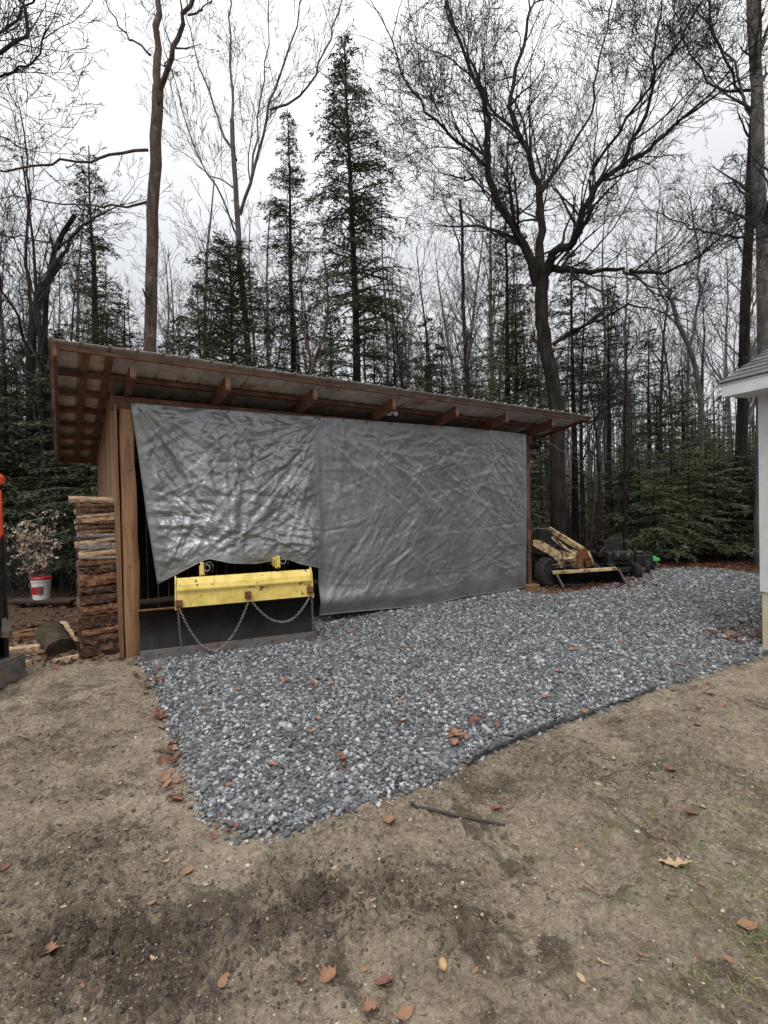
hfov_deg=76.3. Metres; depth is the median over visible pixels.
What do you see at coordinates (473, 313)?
bare tree
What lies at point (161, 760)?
fallen leaf
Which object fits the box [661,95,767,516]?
bare tree
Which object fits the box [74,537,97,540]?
split log
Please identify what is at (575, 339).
bare tree
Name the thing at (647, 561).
garden tiller
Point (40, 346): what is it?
bare tree
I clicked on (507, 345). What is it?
hemlock tree
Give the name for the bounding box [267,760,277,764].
fallen leaf
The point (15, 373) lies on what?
tree
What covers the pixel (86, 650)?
split log
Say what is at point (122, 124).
sky
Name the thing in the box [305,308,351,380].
hemlock tree
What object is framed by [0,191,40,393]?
bare tree
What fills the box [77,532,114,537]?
split log
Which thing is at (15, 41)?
bare tree
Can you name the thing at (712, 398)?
woods
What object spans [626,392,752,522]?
young hemlock
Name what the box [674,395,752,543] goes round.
hemlock tree
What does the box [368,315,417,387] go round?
bare tree
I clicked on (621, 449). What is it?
hemlock tree
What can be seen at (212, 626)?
plow blade
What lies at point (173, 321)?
hemlock tree
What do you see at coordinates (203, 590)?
loader bucket
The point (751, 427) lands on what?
bare sapling
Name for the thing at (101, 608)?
split log
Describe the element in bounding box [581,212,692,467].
bare tree
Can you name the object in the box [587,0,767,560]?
bare tree
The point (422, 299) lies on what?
bare tree
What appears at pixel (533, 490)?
hemlock tree
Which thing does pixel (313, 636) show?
chain
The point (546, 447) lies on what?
bare sapling
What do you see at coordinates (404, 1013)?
fallen leaf
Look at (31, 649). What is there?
split log
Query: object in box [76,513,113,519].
split log
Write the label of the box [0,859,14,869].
fallen leaf
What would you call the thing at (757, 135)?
bare tree
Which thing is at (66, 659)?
split log
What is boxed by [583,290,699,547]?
bare tree
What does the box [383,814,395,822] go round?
fallen leaf
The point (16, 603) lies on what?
plank bench
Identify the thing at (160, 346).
hemlock tree
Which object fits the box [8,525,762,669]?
leaf litter
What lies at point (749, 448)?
young hemlock
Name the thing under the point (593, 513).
bare sapling
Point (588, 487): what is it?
bare sapling
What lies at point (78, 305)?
bare tree
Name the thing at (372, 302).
hemlock tree
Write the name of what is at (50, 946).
fallen leaf
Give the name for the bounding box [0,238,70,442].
bare tree
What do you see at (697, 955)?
fallen leaf
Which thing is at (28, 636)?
split log
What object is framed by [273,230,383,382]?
bare tree
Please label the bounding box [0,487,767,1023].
ground
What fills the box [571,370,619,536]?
bare sapling
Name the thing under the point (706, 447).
young hemlock
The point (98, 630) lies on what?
split log
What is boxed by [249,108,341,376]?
hemlock tree
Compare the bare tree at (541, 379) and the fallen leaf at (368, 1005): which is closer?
the fallen leaf at (368, 1005)
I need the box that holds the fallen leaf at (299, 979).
[293,976,303,981]
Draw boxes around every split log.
[9,628,36,641]
[9,643,44,655]
[11,631,76,641]
[18,621,45,627]
[26,660,31,667]
[52,654,78,664]
[59,621,77,645]
[68,496,119,503]
[70,627,78,633]
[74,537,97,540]
[74,541,110,548]
[75,507,113,512]
[75,521,114,524]
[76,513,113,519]
[77,503,113,507]
[77,524,114,530]
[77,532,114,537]
[77,559,115,565]
[78,549,115,558]
[78,565,115,574]
[78,571,116,586]
[78,583,116,594]
[78,612,117,629]
[78,637,80,651]
[79,529,114,533]
[79,549,100,551]
[80,516,113,521]
[80,537,114,544]
[80,541,114,548]
[80,591,116,605]
[80,602,117,615]
[80,640,119,657]
[81,555,115,559]
[81,631,118,644]
[82,624,117,636]
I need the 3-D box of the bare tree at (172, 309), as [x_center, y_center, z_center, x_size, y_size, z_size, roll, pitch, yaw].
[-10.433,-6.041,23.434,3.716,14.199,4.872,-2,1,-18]
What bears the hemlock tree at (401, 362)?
on the ground at (496, 999)
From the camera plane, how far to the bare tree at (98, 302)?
17.86 m
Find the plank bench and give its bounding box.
[7,597,75,608]
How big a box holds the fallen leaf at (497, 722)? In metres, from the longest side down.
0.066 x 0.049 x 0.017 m
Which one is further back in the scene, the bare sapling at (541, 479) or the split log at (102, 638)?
the bare sapling at (541, 479)
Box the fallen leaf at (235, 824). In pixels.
[232,822,239,827]
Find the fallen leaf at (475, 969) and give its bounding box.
[471,966,477,973]
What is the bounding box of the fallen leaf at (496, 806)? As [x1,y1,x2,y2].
[491,805,502,808]
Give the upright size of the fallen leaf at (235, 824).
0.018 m
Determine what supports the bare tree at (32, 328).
on the ground at (496, 999)
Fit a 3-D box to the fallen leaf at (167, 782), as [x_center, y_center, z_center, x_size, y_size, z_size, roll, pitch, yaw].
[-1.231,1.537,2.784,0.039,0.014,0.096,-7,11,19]
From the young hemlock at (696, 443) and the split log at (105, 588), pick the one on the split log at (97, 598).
the split log at (105, 588)
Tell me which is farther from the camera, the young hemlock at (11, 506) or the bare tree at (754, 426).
the bare tree at (754, 426)
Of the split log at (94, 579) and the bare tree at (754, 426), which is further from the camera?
the bare tree at (754, 426)
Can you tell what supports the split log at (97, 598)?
on the split log at (101, 608)
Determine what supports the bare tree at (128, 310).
on the ground at (496, 999)
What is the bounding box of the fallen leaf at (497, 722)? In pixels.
[494,720,500,725]
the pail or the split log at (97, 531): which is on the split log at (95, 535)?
the split log at (97, 531)
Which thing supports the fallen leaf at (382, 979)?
on the ground at (496, 999)
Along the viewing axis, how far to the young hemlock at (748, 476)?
12.18 m
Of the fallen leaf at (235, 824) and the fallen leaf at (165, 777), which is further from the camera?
the fallen leaf at (165, 777)
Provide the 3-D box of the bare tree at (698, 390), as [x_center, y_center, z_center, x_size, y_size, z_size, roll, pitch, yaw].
[7.935,-4.744,13.746,3.915,12.158,2.642,-1,1,0]
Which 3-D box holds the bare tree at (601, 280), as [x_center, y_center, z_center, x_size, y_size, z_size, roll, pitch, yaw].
[9.261,-6.128,19.851,4.736,13.804,3.613,-2,1,-43]
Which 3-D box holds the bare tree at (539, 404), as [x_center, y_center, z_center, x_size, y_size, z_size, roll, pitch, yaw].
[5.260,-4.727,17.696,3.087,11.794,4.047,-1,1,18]
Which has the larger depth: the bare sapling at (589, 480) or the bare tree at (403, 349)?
the bare tree at (403, 349)
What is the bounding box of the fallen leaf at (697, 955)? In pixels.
[695,950,700,959]
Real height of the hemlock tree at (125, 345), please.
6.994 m
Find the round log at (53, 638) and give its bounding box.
[34,620,75,656]
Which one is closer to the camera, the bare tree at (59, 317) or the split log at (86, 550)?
the split log at (86, 550)
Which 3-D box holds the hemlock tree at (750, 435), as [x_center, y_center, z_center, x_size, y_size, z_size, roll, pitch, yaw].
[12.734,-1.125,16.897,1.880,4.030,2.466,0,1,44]
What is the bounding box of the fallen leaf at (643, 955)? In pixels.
[635,949,648,956]
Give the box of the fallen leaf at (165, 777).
[159,771,170,781]
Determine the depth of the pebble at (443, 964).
1.67 m
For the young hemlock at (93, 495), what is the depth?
9.18 m
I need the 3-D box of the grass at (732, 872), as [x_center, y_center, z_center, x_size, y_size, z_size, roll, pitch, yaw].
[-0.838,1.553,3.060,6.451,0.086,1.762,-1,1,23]
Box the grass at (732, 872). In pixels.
[14,678,767,1023]
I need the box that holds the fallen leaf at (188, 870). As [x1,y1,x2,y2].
[182,866,194,874]
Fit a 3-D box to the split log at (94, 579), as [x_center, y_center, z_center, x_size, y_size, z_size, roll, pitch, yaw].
[-3.106,0.729,5.453,0.503,0.152,0.273,-2,1,-35]
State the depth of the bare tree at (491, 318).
19.73 m
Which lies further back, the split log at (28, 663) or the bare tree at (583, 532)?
the bare tree at (583, 532)
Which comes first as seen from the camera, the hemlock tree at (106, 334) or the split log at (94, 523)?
the split log at (94, 523)
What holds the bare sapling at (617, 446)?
on the ground at (496, 999)
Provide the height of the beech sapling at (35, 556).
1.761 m
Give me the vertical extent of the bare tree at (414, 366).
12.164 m
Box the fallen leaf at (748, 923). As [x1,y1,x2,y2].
[732,918,758,929]
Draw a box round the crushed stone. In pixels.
[131,567,767,847]
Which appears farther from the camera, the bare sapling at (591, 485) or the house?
the bare sapling at (591, 485)
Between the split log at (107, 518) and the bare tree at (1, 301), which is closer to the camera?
the split log at (107, 518)
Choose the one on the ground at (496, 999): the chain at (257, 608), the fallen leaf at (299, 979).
the fallen leaf at (299, 979)
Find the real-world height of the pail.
0.372 m
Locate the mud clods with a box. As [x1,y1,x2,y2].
[0,656,767,1023]
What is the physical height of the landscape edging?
0.104 m
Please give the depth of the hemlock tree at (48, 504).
9.51 m
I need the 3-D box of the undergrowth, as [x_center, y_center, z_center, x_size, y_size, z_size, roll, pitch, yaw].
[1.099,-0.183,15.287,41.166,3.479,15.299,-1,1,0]
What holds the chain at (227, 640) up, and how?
hanging from the loader bucket
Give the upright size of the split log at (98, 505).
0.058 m
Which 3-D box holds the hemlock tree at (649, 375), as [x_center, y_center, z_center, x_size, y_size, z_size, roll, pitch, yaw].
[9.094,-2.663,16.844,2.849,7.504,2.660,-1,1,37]
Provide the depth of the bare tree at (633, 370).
40.36 m
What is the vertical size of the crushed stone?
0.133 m
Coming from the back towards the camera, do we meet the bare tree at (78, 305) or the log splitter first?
the bare tree at (78, 305)
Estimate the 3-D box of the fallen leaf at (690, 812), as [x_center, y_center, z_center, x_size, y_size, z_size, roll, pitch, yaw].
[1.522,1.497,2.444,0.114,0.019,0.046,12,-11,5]
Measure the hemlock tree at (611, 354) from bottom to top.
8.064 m
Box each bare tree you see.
[0,0,130,295]
[0,0,219,587]
[0,7,173,583]
[0,57,123,587]
[0,169,144,395]
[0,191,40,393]
[0,226,50,439]
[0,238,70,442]
[0,242,111,402]
[1,225,76,418]
[2,306,25,429]
[7,243,138,417]
[9,224,118,470]
[90,276,140,350]
[107,269,157,349]
[114,241,201,357]
[116,214,209,357]
[126,145,281,358]
[129,0,355,365]
[177,198,317,369]
[218,175,308,372]
[227,150,343,376]
[273,216,337,375]
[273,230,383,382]
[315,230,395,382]
[320,197,450,386]
[324,0,767,549]
[348,220,460,394]
[362,208,462,392]
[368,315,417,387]
[380,252,442,391]
[391,311,425,390]
[401,207,501,401]
[407,136,501,397]
[409,167,529,395]
[430,112,553,407]
[431,327,483,387]
[438,306,495,398]
[447,179,569,394]
[448,302,500,395]
[481,217,572,521]
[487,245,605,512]
[522,312,561,495]
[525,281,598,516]
[531,247,668,559]
[544,317,631,545]
[546,197,670,510]
[551,319,591,493]
[559,229,659,454]
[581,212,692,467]
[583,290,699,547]
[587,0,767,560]
[599,311,665,442]
[604,128,740,552]
[610,258,700,485]
[622,214,725,504]
[636,278,724,435]
[653,0,767,566]
[655,251,737,426]
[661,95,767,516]
[670,229,756,447]
[707,277,755,438]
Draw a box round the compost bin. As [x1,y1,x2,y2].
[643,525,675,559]
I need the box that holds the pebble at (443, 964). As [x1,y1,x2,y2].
[439,957,446,971]
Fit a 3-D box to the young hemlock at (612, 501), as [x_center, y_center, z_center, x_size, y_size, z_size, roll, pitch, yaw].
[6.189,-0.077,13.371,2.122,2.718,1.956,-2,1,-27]
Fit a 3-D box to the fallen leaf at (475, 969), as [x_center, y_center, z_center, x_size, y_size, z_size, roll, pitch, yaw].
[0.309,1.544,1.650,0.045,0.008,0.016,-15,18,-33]
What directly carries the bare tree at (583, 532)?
on the ground at (496, 999)
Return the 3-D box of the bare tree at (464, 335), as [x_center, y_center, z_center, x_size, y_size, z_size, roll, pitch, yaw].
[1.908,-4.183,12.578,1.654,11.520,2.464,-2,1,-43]
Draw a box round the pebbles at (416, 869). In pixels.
[0,655,767,1023]
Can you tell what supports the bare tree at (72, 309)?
on the ground at (496, 999)
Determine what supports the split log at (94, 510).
on the split log at (94, 515)
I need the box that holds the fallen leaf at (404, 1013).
[397,1005,414,1019]
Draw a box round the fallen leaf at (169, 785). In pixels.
[164,780,173,788]
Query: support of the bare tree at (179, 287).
on the ground at (496, 999)
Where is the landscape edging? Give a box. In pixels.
[467,684,657,766]
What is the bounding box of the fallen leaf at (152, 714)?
[149,712,158,716]
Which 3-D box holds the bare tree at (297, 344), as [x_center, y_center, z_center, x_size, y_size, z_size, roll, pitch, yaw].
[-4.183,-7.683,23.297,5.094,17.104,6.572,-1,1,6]
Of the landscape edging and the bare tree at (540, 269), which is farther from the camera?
the bare tree at (540, 269)
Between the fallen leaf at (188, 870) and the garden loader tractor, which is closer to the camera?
the fallen leaf at (188, 870)
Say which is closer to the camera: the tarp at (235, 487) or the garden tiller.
the tarp at (235, 487)
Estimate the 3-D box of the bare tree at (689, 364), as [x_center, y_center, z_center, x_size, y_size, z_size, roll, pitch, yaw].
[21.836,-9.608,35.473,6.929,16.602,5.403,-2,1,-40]
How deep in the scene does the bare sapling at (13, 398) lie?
14.61 m
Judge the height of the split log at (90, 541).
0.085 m
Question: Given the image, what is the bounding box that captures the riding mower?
[583,536,642,577]
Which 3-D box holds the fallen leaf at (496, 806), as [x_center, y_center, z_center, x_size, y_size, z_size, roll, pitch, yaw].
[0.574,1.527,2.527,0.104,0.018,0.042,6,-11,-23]
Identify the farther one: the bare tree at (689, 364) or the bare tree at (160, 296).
the bare tree at (689, 364)
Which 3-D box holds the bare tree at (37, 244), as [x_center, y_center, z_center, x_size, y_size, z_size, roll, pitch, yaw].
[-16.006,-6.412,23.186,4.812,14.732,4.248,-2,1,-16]
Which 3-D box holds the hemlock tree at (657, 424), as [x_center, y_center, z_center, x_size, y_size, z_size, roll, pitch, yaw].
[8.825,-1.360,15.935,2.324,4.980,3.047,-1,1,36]
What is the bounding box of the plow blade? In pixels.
[138,594,315,662]
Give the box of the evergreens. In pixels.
[530,436,752,519]
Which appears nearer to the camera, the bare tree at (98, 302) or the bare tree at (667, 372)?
the bare tree at (98, 302)
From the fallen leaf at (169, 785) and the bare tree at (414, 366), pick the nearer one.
the fallen leaf at (169, 785)
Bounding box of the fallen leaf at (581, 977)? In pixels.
[577,971,585,983]
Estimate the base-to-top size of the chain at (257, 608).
0.277 m
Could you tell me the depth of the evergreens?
28.89 m
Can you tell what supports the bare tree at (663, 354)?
on the ground at (496, 999)
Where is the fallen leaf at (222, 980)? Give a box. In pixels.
[217,972,227,987]
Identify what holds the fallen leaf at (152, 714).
on the ground at (496, 999)
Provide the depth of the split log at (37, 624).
6.72 m
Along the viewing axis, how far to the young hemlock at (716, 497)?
11.77 m
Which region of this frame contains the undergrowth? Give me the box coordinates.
[2,476,754,599]
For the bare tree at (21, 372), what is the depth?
38.43 m
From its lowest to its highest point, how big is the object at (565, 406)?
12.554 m
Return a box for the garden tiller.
[628,549,659,572]
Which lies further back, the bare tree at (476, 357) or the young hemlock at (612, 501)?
the bare tree at (476, 357)
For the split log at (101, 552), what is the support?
on the split log at (94, 562)
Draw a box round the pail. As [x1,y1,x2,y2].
[29,575,51,599]
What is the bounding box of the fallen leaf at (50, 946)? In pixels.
[39,940,59,954]
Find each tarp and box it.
[130,403,322,607]
[317,417,526,615]
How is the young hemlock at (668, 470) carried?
on the ground at (496, 999)
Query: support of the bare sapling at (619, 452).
on the ground at (496, 999)
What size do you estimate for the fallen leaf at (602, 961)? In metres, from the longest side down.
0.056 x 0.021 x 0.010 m
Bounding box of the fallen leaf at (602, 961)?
[596,956,609,964]
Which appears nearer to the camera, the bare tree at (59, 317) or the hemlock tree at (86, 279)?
the hemlock tree at (86, 279)
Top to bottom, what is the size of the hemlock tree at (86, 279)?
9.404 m
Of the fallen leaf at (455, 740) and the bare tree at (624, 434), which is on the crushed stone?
the fallen leaf at (455, 740)
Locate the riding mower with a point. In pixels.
(612, 551)
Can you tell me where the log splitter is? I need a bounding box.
[0,474,25,687]
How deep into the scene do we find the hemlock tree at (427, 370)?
12.85 m
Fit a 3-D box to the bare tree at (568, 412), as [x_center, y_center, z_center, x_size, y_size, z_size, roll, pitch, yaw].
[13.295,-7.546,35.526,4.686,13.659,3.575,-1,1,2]
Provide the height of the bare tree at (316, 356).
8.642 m
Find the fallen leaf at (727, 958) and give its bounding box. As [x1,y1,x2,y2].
[723,954,733,963]
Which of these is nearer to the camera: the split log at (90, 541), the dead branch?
the split log at (90, 541)
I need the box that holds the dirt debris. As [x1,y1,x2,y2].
[0,656,767,1023]
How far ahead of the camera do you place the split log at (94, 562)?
5.33 m
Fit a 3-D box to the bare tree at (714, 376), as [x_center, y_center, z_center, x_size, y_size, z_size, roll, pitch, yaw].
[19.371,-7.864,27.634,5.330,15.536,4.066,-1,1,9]
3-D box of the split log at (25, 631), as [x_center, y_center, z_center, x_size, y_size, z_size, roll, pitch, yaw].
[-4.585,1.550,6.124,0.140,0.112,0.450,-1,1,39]
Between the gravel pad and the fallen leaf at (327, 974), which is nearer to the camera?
the fallen leaf at (327, 974)
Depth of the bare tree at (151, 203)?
9.34 m
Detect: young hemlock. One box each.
[0,417,97,592]
[0,431,67,586]
[1,405,146,580]
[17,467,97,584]
[39,463,147,581]
[478,363,550,545]
[578,459,647,549]
[593,428,690,560]
[622,450,701,563]
[623,429,723,560]
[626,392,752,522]
[639,441,727,563]
[658,412,748,556]
[665,433,729,536]
[666,437,759,561]
[694,426,754,555]
[704,437,754,558]
[710,441,754,548]
[715,433,754,471]
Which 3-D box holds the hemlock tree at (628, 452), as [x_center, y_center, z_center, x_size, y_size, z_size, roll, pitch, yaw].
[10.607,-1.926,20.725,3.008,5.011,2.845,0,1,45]
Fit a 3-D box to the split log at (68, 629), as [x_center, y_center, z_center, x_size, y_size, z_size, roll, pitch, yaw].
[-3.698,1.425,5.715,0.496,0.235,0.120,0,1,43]
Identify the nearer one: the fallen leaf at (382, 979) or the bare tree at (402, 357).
the fallen leaf at (382, 979)
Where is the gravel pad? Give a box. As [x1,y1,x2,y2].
[145,572,764,830]
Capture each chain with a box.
[177,609,182,655]
[179,601,248,650]
[252,596,309,622]
[311,599,314,641]
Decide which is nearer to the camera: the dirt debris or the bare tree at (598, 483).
the dirt debris
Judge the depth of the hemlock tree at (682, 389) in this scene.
18.01 m
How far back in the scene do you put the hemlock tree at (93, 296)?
12.85 m
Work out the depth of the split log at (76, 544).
5.50 m
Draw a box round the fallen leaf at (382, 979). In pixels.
[374,974,395,984]
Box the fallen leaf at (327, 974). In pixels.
[318,963,336,982]
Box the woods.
[5,311,755,508]
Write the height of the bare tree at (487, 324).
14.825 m
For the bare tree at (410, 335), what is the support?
on the ground at (496, 999)
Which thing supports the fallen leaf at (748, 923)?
on the ground at (496, 999)
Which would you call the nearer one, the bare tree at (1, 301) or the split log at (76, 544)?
the split log at (76, 544)
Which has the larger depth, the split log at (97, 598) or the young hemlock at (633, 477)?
the young hemlock at (633, 477)
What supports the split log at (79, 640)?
on the ground at (496, 999)
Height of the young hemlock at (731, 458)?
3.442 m
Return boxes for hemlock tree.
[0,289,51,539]
[0,334,75,584]
[0,345,50,546]
[0,357,50,477]
[2,328,95,586]
[7,418,146,573]
[15,309,146,569]
[19,145,136,454]
[21,234,139,474]
[30,302,145,534]
[136,340,182,458]
[145,230,303,569]
[157,316,202,355]
[170,284,229,360]
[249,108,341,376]
[283,29,422,384]
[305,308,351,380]
[361,324,395,386]
[362,298,425,389]
[405,317,459,394]
[415,343,462,396]
[447,330,501,399]
[467,168,553,482]
[480,286,587,517]
[500,395,549,524]
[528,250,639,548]
[530,437,571,519]
[564,284,658,530]
[588,429,664,550]
[603,409,655,512]
[611,326,694,480]
[622,393,690,523]
[627,367,731,507]
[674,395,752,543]
[748,422,755,463]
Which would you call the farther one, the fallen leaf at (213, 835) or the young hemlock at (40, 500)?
the young hemlock at (40, 500)
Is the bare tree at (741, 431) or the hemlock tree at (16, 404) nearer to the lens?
the bare tree at (741, 431)
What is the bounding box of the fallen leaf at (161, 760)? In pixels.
[157,755,166,764]
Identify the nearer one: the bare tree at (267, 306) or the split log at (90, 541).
the split log at (90, 541)
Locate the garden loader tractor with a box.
[531,527,627,586]
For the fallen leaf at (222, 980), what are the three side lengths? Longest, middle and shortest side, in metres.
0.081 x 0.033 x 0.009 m
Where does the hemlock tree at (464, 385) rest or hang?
on the ground at (496, 999)
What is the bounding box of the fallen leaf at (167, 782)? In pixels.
[162,778,170,787]
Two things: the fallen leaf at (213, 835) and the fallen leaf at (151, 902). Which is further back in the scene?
the fallen leaf at (213, 835)
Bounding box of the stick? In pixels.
[408,801,504,826]
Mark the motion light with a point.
(395, 413)
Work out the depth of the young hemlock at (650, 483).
11.74 m
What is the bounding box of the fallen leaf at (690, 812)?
[682,809,699,814]
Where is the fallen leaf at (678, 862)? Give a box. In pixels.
[650,855,692,866]
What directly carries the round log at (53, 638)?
on the ground at (496, 999)
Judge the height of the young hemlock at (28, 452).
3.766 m
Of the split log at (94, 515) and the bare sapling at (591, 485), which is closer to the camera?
the split log at (94, 515)
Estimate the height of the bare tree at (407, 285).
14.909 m
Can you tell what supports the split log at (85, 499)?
on the split log at (98, 505)
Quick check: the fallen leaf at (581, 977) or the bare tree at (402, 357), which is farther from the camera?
the bare tree at (402, 357)
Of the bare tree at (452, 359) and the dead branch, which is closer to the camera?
the dead branch
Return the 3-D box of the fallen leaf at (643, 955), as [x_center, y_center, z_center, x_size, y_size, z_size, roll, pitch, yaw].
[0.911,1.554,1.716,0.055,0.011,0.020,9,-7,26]
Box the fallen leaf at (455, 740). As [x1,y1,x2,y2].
[452,737,458,743]
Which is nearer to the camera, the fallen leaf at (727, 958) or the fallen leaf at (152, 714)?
the fallen leaf at (727, 958)
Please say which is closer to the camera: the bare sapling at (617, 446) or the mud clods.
the mud clods
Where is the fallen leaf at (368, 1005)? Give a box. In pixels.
[360,993,380,1011]
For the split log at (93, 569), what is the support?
on the split log at (94, 579)
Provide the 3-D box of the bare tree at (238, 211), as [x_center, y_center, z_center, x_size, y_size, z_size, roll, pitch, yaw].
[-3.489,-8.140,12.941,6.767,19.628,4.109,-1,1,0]
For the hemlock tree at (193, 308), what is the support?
on the ground at (496, 999)
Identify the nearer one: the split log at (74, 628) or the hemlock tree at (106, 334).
the split log at (74, 628)
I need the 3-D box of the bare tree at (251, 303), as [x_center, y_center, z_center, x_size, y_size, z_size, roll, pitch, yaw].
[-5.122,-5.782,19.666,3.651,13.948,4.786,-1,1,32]
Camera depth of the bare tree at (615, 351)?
25.37 m
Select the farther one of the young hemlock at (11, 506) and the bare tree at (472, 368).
the bare tree at (472, 368)
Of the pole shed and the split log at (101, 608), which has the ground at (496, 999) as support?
the pole shed
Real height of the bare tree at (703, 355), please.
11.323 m
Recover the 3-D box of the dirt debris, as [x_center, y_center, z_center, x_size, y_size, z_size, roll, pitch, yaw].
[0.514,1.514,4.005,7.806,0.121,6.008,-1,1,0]
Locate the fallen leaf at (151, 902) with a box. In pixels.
[140,899,156,907]
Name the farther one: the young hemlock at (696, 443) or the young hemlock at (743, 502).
the young hemlock at (696, 443)
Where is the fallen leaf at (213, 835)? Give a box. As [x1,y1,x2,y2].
[209,832,216,838]
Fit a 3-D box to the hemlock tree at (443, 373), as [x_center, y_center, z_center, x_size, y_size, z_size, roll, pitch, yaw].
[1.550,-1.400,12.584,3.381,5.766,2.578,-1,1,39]
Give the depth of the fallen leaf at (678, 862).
2.13 m
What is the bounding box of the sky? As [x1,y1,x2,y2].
[0,0,767,475]
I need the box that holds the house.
[717,349,767,650]
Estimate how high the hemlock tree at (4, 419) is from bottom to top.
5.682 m
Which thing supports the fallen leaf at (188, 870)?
on the ground at (496, 999)
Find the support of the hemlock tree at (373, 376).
on the ground at (496, 999)
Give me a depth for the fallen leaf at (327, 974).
1.65 m
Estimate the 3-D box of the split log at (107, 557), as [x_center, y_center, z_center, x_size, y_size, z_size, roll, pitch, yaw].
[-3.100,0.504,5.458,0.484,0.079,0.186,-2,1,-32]
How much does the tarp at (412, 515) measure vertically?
2.771 m
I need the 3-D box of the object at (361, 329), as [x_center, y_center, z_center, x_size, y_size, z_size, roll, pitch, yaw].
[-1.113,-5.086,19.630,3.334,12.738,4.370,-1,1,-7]
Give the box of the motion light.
[387,411,397,415]
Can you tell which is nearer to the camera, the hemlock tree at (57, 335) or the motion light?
the motion light
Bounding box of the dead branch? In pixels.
[543,441,610,490]
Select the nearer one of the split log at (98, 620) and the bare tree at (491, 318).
the split log at (98, 620)
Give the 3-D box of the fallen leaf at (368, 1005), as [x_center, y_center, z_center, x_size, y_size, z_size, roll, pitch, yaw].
[-0.045,1.547,1.534,0.063,0.043,0.064,-1,1,11]
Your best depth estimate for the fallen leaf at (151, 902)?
1.96 m
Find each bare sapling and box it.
[2,376,23,446]
[534,438,544,519]
[537,350,576,465]
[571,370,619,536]
[576,405,606,550]
[579,372,627,549]
[583,440,595,534]
[584,432,599,536]
[587,366,638,537]
[611,424,622,484]
[658,430,686,506]
[731,404,755,456]
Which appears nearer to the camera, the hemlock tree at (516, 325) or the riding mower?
the riding mower
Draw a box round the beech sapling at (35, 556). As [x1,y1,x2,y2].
[3,502,65,605]
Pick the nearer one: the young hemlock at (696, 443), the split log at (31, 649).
the split log at (31, 649)
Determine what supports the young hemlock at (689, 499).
on the ground at (496, 999)
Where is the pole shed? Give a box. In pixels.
[48,336,592,659]
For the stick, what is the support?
on the ground at (496, 999)
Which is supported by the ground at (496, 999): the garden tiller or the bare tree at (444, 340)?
the bare tree at (444, 340)
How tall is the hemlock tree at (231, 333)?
8.539 m
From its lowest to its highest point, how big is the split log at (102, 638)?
0.119 m
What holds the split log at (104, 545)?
on the split log at (101, 552)
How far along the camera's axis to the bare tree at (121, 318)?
36.11 m
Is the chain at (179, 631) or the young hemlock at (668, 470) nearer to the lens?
the chain at (179, 631)
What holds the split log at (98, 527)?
on the split log at (97, 531)
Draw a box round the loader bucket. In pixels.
[175,554,313,609]
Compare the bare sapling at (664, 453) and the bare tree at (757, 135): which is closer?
the bare tree at (757, 135)
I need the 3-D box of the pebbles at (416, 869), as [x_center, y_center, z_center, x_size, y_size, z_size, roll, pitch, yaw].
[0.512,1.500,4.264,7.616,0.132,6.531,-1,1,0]
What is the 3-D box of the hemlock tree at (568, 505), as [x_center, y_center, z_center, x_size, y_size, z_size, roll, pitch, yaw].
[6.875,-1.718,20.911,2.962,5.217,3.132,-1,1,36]
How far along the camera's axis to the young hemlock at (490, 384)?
12.19 m

